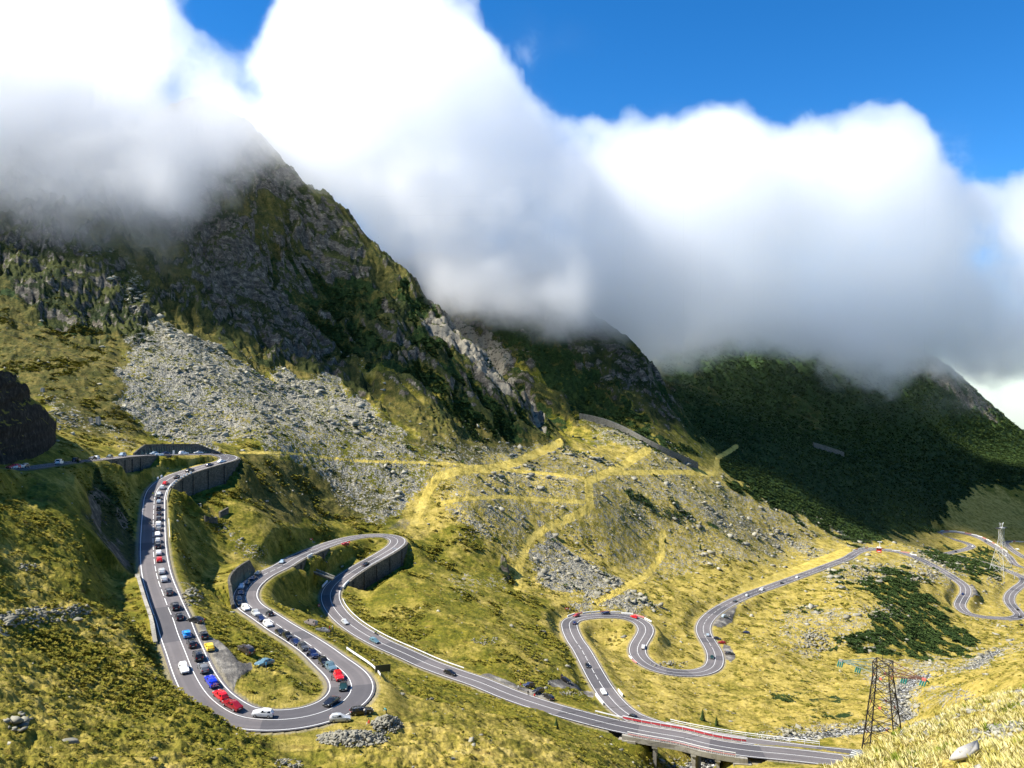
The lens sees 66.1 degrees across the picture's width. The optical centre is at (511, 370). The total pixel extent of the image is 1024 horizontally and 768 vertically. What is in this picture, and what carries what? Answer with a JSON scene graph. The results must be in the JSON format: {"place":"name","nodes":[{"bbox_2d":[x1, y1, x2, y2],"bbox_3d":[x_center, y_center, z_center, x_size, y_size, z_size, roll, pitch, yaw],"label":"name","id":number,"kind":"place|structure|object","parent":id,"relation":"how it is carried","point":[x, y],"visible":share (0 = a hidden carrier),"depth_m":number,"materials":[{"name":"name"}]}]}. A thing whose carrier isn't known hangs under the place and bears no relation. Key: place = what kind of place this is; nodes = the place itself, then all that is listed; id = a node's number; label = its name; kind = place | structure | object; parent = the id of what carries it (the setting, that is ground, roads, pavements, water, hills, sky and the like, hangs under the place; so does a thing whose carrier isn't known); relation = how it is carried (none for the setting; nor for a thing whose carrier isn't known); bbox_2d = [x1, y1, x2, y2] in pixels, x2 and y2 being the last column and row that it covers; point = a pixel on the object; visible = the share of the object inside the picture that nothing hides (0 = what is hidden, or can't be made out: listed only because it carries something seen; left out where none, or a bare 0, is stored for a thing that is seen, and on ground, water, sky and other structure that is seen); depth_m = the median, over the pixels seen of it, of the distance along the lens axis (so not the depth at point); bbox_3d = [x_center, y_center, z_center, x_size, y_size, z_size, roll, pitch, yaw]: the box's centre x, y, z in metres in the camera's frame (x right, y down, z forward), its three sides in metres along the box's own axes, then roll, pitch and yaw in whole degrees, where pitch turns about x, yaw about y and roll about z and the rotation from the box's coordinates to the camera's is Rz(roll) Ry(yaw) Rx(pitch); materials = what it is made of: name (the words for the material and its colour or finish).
{"place":"outdoors","nodes":[
{"label":"outdoors","id":0,"kind":"place"},
{"bbox_2d":[5,453,849,764],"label":"road","id":1,"kind":"structure","parent":0,"point":[169,627],"depth_m":227.78,"materials":[{"name":"asphalt"}]},
{"bbox_2d":[164,587,172,595],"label":"offroad car","id":2,"kind":"object","parent":1,"relation":"on","point":[168,591],"visible":1,"depth_m":203.28,"materials":[{"name":"grey paint"}]},
{"bbox_2d":[170,602,179,610],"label":"offroad car","id":3,"kind":"object","parent":1,"relation":"on","point":[174,606],"visible":1,"depth_m":192.90,"materials":[{"name":"black paint"}]},
{"bbox_2d":[175,612,183,620],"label":"hatch car","id":4,"kind":"object","parent":1,"relation":"on","point":[179,616],"visible":1,"depth_m":186.56,"materials":[{"name":"black paint"}]},
{"bbox_2d":[178,661,188,673],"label":"hatch car","id":5,"kind":"object","parent":1,"relation":"on","point":[183,667],"visible":1,"depth_m":159.83,"materials":[{"name":"white paint"}]},
{"bbox_2d":[182,630,191,638],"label":"hatch car","id":6,"kind":"object","parent":1,"relation":"on","point":[186,633],"visible":1,"depth_m":176.20,"materials":[{"name":"blue paint"}]},
{"bbox_2d":[186,638,196,648],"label":"estate car","id":7,"kind":"object","parent":1,"relation":"on","point":[191,643],"visible":1,"depth_m":170.98,"materials":[{"name":"black paint"}]},
{"bbox_2d":[192,650,203,661],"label":"offroad car","id":8,"kind":"object","parent":1,"relation":"on","point":[197,655],"visible":1,"depth_m":164.61,"materials":[{"name":"black paint"}]},
{"bbox_2d":[197,662,208,673],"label":"hatch car","id":9,"kind":"object","parent":1,"relation":"on","point":[203,668],"visible":1,"depth_m":159.86,"materials":[{"name":"grey paint"}]},
{"bbox_2d":[199,631,208,638],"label":"hatch car","id":10,"kind":"object","parent":1,"relation":"on","point":[203,634],"visible":1,"depth_m":176.20,"materials":[{"name":"black paint"}]},
{"bbox_2d":[204,642,214,651],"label":"hatch car","id":11,"kind":"object","parent":1,"relation":"on","point":[209,646],"visible":1,"depth_m":169.85,"materials":[{"name":"yellow paint"}]},
{"bbox_2d":[204,675,218,687],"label":"estate car","id":12,"kind":"object","parent":1,"relation":"on","point":[210,680],"visible":0.95,"depth_m":155.26,"materials":[{"name":"blue paint"}]},
{"bbox_2d":[212,689,228,701],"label":"hatch car","id":13,"kind":"object","parent":1,"relation":"on","point":[220,695],"visible":1,"depth_m":151.01,"materials":[{"name":"red paint"}]},
{"bbox_2d":[221,698,242,711],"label":"sedan car","id":14,"kind":"object","parent":1,"relation":"on","point":[234,705],"visible":1,"depth_m":148.44,"materials":[{"name":"red paint"}]},
{"bbox_2d":[241,603,249,610],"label":"minivan","id":15,"kind":"object","parent":1,"relation":"on","point":[245,607],"visible":1,"depth_m":238.41,"materials":[{"name":"white paint"}]},
{"bbox_2d":[251,609,260,616],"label":"offroad car","id":16,"kind":"object","parent":1,"relation":"on","point":[255,612],"visible":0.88,"depth_m":231.48,"materials":[{"name":"silver metal"}]},
{"bbox_2d":[251,708,273,718],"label":"hatch car","id":17,"kind":"object","parent":1,"relation":"on","point":[268,713],"visible":1,"depth_m":147.04,"materials":[{"name":"white paint"}]},
{"bbox_2d":[263,619,272,627],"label":"offroad car","id":18,"kind":"object","parent":1,"relation":"on","point":[267,623],"visible":1,"depth_m":218.39,"materials":[{"name":"white paint"}]},
{"bbox_2d":[282,631,292,639],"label":"offroad car","id":19,"kind":"object","parent":1,"relation":"on","point":[286,635],"visible":0.91,"depth_m":204.92,"materials":[{"name":"black paint"}]},
{"bbox_2d":[290,637,299,645],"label":"sedan car","id":20,"kind":"object","parent":1,"relation":"on","point":[295,640],"visible":0.79,"depth_m":200.01,"materials":[{"name":"blue paint"}]},
{"bbox_2d":[297,641,308,650],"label":"offroad car","id":21,"kind":"object","parent":1,"relation":"on","point":[302,646],"visible":0.93,"depth_m":195.07,"materials":[{"name":"grey paint"}]},
{"bbox_2d":[306,648,318,658],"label":"offroad car","id":22,"kind":"object","parent":1,"relation":"on","point":[312,653],"visible":0.99,"depth_m":188.49,"materials":[{"name":"blue paint"}]},
{"bbox_2d":[317,656,327,666],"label":"offroad car","id":23,"kind":"object","parent":1,"relation":"on","point":[321,660],"visible":0.79,"depth_m":182.77,"materials":[{"name":"black paint"}]},
{"bbox_2d":[325,660,336,671],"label":"offroad car","id":24,"kind":"object","parent":1,"relation":"on","point":[330,666],"visible":0.97,"depth_m":178.81,"materials":[{"name":"blue paint"}]},
{"bbox_2d":[322,696,340,706],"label":"sedan car","id":25,"kind":"object","parent":1,"relation":"on","point":[330,701],"visible":1,"depth_m":156.02,"materials":[{"name":"black paint"}]},
{"bbox_2d":[333,669,343,680],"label":"offroad car","id":26,"kind":"object","parent":1,"relation":"on","point":[338,674],"visible":1,"depth_m":172.21,"materials":[{"name":"red paint"}]},
{"bbox_2d":[329,712,350,722],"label":"hatch car","id":27,"kind":"object","parent":1,"relation":"on","point":[336,717],"visible":1,"depth_m":147.91,"materials":[{"name":"silver metal"}]},
{"bbox_2d":[339,681,347,690],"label":"sedan car","id":28,"kind":"object","parent":1,"relation":"on","point":[343,686],"visible":1,"depth_m":165.22,"materials":[{"name":"teal paint"}]},
{"bbox_2d":[349,705,373,715],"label":"estate car","id":29,"kind":"object","parent":1,"relation":"on","point":[356,710],"visible":0.99,"depth_m":151.84,"materials":[{"name":"black paint"}]},
{"bbox_2d":[443,668,456,675],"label":"estate car","id":30,"kind":"object","parent":1,"relation":"on","point":[449,672],"visible":1,"depth_m":263.35,"materials":[{"name":"black paint"}]},
{"bbox_2d":[2,332,858,539],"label":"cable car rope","id":31,"kind":"object","parent":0,"point":[376,445],"visible":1,"depth_m":325.55,"materials":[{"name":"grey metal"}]},
{"bbox_2d":[7,318,871,540],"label":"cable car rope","id":32,"kind":"object","parent":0,"point":[390,438],"visible":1,"depth_m":332.20,"materials":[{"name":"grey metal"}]},
{"bbox_2d":[0,95,1023,767],"bbox_3d":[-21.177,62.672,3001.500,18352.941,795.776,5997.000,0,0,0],"label":"ground","id":33,"kind":"structure","parent":0,"point":[146,191],"depth_m":532.01,"materials":[{"name":"plant"}]},
{"bbox_2d":[0,611,26,627],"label":"rock heap","id":34,"kind":"object","parent":33,"relation":"on","point":[7,618],"visible":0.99,"depth_m":135.67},
{"bbox_2d":[3,711,33,731],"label":"rock heap","id":35,"kind":"object","parent":33,"relation":"on","point":[23,720],"visible":0.98,"depth_m":91.01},
{"bbox_2d":[0,368,56,464],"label":"rock bluff","id":36,"kind":"structure","parent":33,"relation":"on","point":[28,425],"depth_m":261.21,"materials":[{"name":"stone"}]},
{"bbox_2d":[18,563,39,570],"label":"rock heap","id":37,"kind":"object","parent":33,"relation":"on","point":[26,564],"visible":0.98,"depth_m":166.81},
{"bbox_2d":[11,606,73,623],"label":"rock heap","id":38,"kind":"object","parent":33,"relation":"on","point":[39,612],"visible":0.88,"depth_m":148.18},
{"bbox_2d":[48,408,83,429],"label":"rock heap","id":39,"kind":"object","parent":33,"relation":"on","point":[67,418],"visible":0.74,"depth_m":372.93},
{"bbox_2d":[62,737,78,743],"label":"boulder","id":40,"kind":"object","parent":33,"relation":"on","point":[73,740],"visible":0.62,"depth_m":91.70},
{"bbox_2d":[66,603,91,616],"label":"rock heap","id":41,"kind":"object","parent":33,"relation":"on","point":[77,610],"visible":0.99,"depth_m":158.54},
{"bbox_2d":[103,455,158,472],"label":"retaining wall","id":42,"kind":"structure","parent":33,"relation":"on","point":[134,463],"depth_m":331.19,"materials":[{"name":"concrete"}]},
{"bbox_2d":[125,275,146,316],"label":"rock heap","id":43,"kind":"object","parent":33,"relation":"on","point":[134,306],"visible":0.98,"depth_m":581.67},
{"bbox_2d":[135,574,156,644],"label":"retaining wall","id":44,"kind":"structure","parent":33,"relation":"on","point":[152,624],"depth_m":186.74,"materials":[{"name":"concrete"}]},
{"bbox_2d":[133,444,215,454],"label":"retaining wall","id":45,"kind":"structure","parent":33,"relation":"on","point":[146,447],"depth_m":370.17,"materials":[{"name":"concrete"}]},
{"bbox_2d":[181,587,203,605],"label":"rock heap","id":46,"kind":"object","parent":33,"relation":"on","point":[187,592],"visible":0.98,"depth_m":204.45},
{"bbox_2d":[167,353,221,387],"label":"rock heap","id":47,"kind":"object","parent":33,"relation":"on","point":[202,368],"visible":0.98,"depth_m":494.40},
{"bbox_2d":[186,616,204,623],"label":"sedan car","id":48,"kind":"object","parent":33,"relation":"on","point":[197,619],"visible":1,"depth_m":185.75,"materials":[{"name":"black paint"}]},
{"bbox_2d":[170,458,240,495],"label":"retaining wall","id":49,"kind":"structure","parent":33,"relation":"on","point":[193,483],"depth_m":354.58,"materials":[{"name":"concrete"}]},
{"bbox_2d":[204,515,217,523],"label":"stone wall","id":50,"kind":"structure","parent":33,"relation":"on","point":[212,519],"depth_m":326.23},
{"bbox_2d":[219,507,228,517],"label":"stone wall","id":51,"kind":"structure","parent":33,"relation":"on","point":[223,512],"depth_m":335.33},
{"bbox_2d":[228,560,254,608],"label":"retaining wall","id":52,"kind":"structure","parent":33,"relation":"on","point":[241,569],"depth_m":279.15,"materials":[{"name":"concrete"}]},
{"bbox_2d":[237,644,254,655],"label":"offroad car","id":53,"kind":"object","parent":33,"relation":"on","point":[248,649],"visible":1,"depth_m":174.25,"materials":[{"name":"grey paint"}]},
{"bbox_2d":[232,544,264,557],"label":"rock heap","id":54,"kind":"object","parent":33,"relation":"on","point":[249,550],"visible":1,"depth_m":319.81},
{"bbox_2d":[206,389,309,435],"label":"rock heap","id":55,"kind":"object","parent":33,"relation":"on","point":[262,402],"visible":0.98,"depth_m":470.57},
{"bbox_2d":[254,657,274,666],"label":"sedan car","id":56,"kind":"object","parent":33,"relation":"on","point":[261,662],"visible":0.94,"depth_m":170.00,"materials":[{"name":"blue paint"}]},
{"bbox_2d":[274,758,302,767],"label":"rock heap","id":57,"kind":"object","parent":33,"relation":"on","point":[283,762],"visible":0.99,"depth_m":124.19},
{"bbox_2d":[292,558,306,569],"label":"retaining wall","id":58,"kind":"structure","parent":33,"relation":"on","point":[300,565],"depth_m":325.94,"materials":[{"name":"concrete"}]},
{"bbox_2d":[304,619,317,625],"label":"minivan","id":59,"kind":"object","parent":33,"relation":"on","point":[313,622],"visible":1,"depth_m":244.06,"materials":[{"name":"grey paint"}]},
{"bbox_2d":[0,470,637,767],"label":"heath clumps","id":60,"kind":"object","parent":33,"relation":"on","point":[130,670],"visible":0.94,"depth_m":138.60,"materials":[{"name":"plant"}]},
{"bbox_2d":[307,556,334,580],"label":"culvert","id":61,"kind":"object","parent":33,"relation":"on","point":[325,575],"visible":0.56,"depth_m":338.63,"materials":[{"name":"concrete"}]},
{"bbox_2d":[313,548,329,560],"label":"retaining wall","id":62,"kind":"structure","parent":33,"relation":"on","point":[322,554],"depth_m":353.36,"materials":[{"name":"concrete"}]},
{"bbox_2d":[316,627,329,632],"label":"sedan car","id":63,"kind":"object","parent":33,"relation":"on","point":[323,629],"visible":0.99,"depth_m":240.85,"materials":[{"name":"grey paint"}]},
{"bbox_2d":[0,296,688,767],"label":"heath clumps","id":64,"kind":"object","parent":33,"relation":"on","point":[358,556],"visible":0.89,"depth_m":331.13,"materials":[{"name":"plant"}]},
{"bbox_2d":[316,729,389,747],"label":"rock heap","id":65,"kind":"object","parent":33,"relation":"on","point":[354,736],"visible":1,"depth_m":140.56,"materials":[{"name":"stone"}]},
{"bbox_2d":[346,647,380,679],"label":"guard rail","id":66,"kind":"object","parent":33,"relation":"on","point":[362,658],"visible":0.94,"depth_m":184.28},
{"bbox_2d":[346,542,407,589],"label":"retaining wall","id":67,"kind":"structure","parent":33,"relation":"on","point":[364,579],"depth_m":369.11,"materials":[{"name":"concrete"}]},
{"bbox_2d":[375,664,390,675],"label":"road sign","id":68,"kind":"object","parent":33,"relation":"on","point":[384,668],"visible":0.88,"depth_m":175.87,"materials":[{"name":"grey"}]},
{"bbox_2d":[370,714,403,733],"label":"rock heap","id":69,"kind":"object","parent":33,"relation":"on","point":[385,720],"visible":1,"depth_m":149.31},
{"bbox_2d":[343,600,437,658],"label":"guard rail","id":70,"kind":"object","parent":33,"relation":"on","point":[389,636],"visible":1,"depth_m":291.24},
{"bbox_2d":[454,504,506,540],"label":"rock heap","id":71,"kind":"object","parent":33,"relation":"on","point":[480,526],"visible":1,"depth_m":448.02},
{"bbox_2d":[471,636,500,645],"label":"rock heap","id":72,"kind":"object","parent":33,"relation":"on","point":[485,641],"visible":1,"depth_m":301.35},
{"bbox_2d":[0,230,1023,767],"bbox_3d":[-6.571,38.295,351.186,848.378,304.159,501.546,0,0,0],"label":"heath clumps","id":73,"kind":"object","parent":33,"relation":"on","point":[846,678],"visible":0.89,"depth_m":402.01,"materials":[{"name":"plant"}]},
{"bbox_2d":[4,319,1023,767],"bbox_3d":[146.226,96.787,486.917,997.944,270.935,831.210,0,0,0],"label":"loose stones","id":74,"kind":"object","parent":33,"relation":"on","point":[590,555],"visible":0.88,"depth_m":438.94,"materials":[{"name":"stone"}]},
{"bbox_2d":[34,250,1020,740],"bbox_3d":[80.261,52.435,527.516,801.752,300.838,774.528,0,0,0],"label":"scree","id":75,"kind":"structure","parent":33,"relation":"on","point":[378,430],"depth_m":517.39,"materials":[{"name":"stone"}]},
{"bbox_2d":[523,682,534,687],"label":"offroad car","id":76,"kind":"object","parent":33,"relation":"on","point":[529,684],"visible":1,"depth_m":269.46,"materials":[{"name":"blue paint"}]},
{"bbox_2d":[109,248,954,646],"bbox_3d":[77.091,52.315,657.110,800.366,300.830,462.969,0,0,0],"label":"pine bushes","id":77,"kind":"object","parent":33,"relation":"on","point":[545,488],"visible":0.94,"depth_m":535.01,"materials":[{"name":"plant"}]},
{"bbox_2d":[42,213,1023,719],"bbox_3d":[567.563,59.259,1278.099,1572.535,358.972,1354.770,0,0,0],"label":"dwarf pine scrub","id":78,"kind":"object","parent":33,"relation":"on","point":[989,457],"visible":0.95,"depth_m":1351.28,"materials":[{"name":"plant"}]},
{"bbox_2d":[532,687,544,693],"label":"offroad car","id":79,"kind":"object","parent":33,"relation":"on","point":[537,690],"visible":1,"depth_m":254.94,"materials":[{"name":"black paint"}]},
{"bbox_2d":[542,693,554,700],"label":"estate car","id":80,"kind":"object","parent":33,"relation":"on","point":[550,696],"visible":1,"depth_m":251.17,"materials":[{"name":"black paint"}]},
{"bbox_2d":[547,534,595,565],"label":"rock heap","id":81,"kind":"object","parent":33,"relation":"on","point":[577,543],"visible":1,"depth_m":493.95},
{"bbox_2d":[567,611,651,621],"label":"parapet","id":82,"kind":"structure","parent":33,"relation":"on","point":[610,612],"depth_m":402.68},
{"bbox_2d":[579,413,697,468],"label":"stone wall","id":83,"kind":"structure","parent":33,"relation":"on","point":[668,452],"depth_m":744.84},
{"bbox_2d":[650,660,690,668],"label":"rock heap","id":84,"kind":"object","parent":33,"relation":"on","point":[670,663],"visible":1,"depth_m":355.96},
{"bbox_2d":[618,716,751,767],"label":"road bridge","id":85,"kind":"structure","parent":33,"relation":"on","point":[696,753],"depth_m":228.53,"materials":[{"name":"concrete"}]},
{"bbox_2d":[667,719,819,761],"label":"road bridge","id":86,"kind":"structure","parent":33,"relation":"on","point":[735,731],"depth_m":252.84,"materials":[{"name":"concrete"}]},
{"bbox_2d":[724,521,807,542],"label":"rock heap","id":87,"kind":"object","parent":33,"relation":"on","point":[761,532],"visible":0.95,"depth_m":700.71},
{"bbox_2d":[798,628,830,653],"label":"rock heap","id":88,"kind":"object","parent":33,"relation":"on","point":[814,635],"visible":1,"depth_m":438.77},
{"bbox_2d":[813,442,843,455],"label":"stone wall","id":89,"kind":"structure","parent":33,"relation":"on","point":[826,448],"depth_m":1121.59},
{"bbox_2d":[639,642,1021,767],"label":"stream stones","id":90,"kind":"object","parent":33,"relation":"on","point":[904,703],"visible":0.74,"depth_m":301.69,"materials":[{"name":"stone"}]},
{"bbox_2d":[849,749,864,757],"bbox_3d":[5.873,6.554,13.310,0.325,0.251,0.234,0,0,0],"label":"boulder","id":91,"kind":"object","parent":33,"relation":"on","point":[853,753],"visible":0.3,"depth_m":13.28,"materials":[{"name":"stone"}]},
{"bbox_2d":[838,568,888,580],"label":"rock heap","id":92,"kind":"object","parent":33,"relation":"on","point":[862,574],"visible":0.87,"depth_m":611.89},
{"bbox_2d":[852,604,903,618],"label":"rock heap","id":93,"kind":"object","parent":33,"relation":"on","point":[882,610],"visible":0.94,"depth_m":496.70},
{"bbox_2d":[837,655,928,748],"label":"power pylon","id":94,"kind":"object","parent":33,"relation":"on","point":[873,671],"visible":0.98,"depth_m":109.11,"materials":[{"name":"metal"}]},
{"bbox_2d":[7,669,833,732],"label":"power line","id":95,"kind":"object","parent":94,"relation":"attached to","point":[370,728],"visible":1,"depth_m":94.20,"materials":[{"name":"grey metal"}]},
{"bbox_2d":[24,673,856,756],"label":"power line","id":96,"kind":"object","parent":94,"relation":"attached to","point":[420,743],"visible":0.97,"depth_m":94.03,"materials":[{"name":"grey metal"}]},
{"bbox_2d":[465,688,920,767],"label":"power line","id":97,"kind":"object","parent":94,"relation":"attached to","point":[688,737],"visible":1,"depth_m":97.73,"materials":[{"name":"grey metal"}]},
{"bbox_2d":[853,547,915,554],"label":"parapet","id":98,"kind":"structure","parent":33,"relation":"on","point":[885,549],"depth_m":741.90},
{"bbox_2d":[905,568,937,582],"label":"rock heap","id":99,"kind":"object","parent":33,"relation":"on","point":[921,573],"visible":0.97,"depth_m":651.66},
{"bbox_2d":[823,684,1023,767],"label":"grass","id":100,"kind":"structure","parent":33,"relation":"on","point":[991,753],"depth_m":10.78,"materials":[{"name":"plant"}]},
{"bbox_2d":[922,688,975,700],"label":"rock heap","id":101,"kind":"object","parent":33,"relation":"on","point":[958,692],"visible":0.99,"depth_m":246.24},
{"bbox_2d":[928,561,974,574],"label":"rock heap","id":102,"kind":"object","parent":33,"relation":"on","point":[949,568],"visible":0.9,"depth_m":722.12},
{"bbox_2d":[899,689,1023,767],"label":"gravel stones","id":103,"kind":"object","parent":33,"relation":"on","point":[988,732],"visible":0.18,"depth_m":10.81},
{"bbox_2d":[986,575,1004,586],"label":"rock heap","id":104,"kind":"object","parent":33,"relation":"on","point":[1000,579],"visible":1,"depth_m":722.70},
{"bbox_2d":[990,522,1014,578],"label":"transmission tower","id":105,"kind":"structure","parent":33,"relation":"on","point":[999,535],"depth_m":758.26,"materials":[{"name":"metal"}]},
{"bbox_2d":[0,0,1023,428],"label":"sky","id":106,"kind":"structure","parent":0,"point":[726,162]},
{"bbox_2d":[561,531,1023,753],"bbox_3d":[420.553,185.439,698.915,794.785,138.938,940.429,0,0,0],"label":"road","id":107,"kind":"structure","parent":0,"point":[596,676],"depth_m":382.75,"materials":[{"name":"asphalt"}]},
{"bbox_2d":[949,740,979,760],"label":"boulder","id":108,"kind":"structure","parent":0,"point":[973,746],"depth_m":7.61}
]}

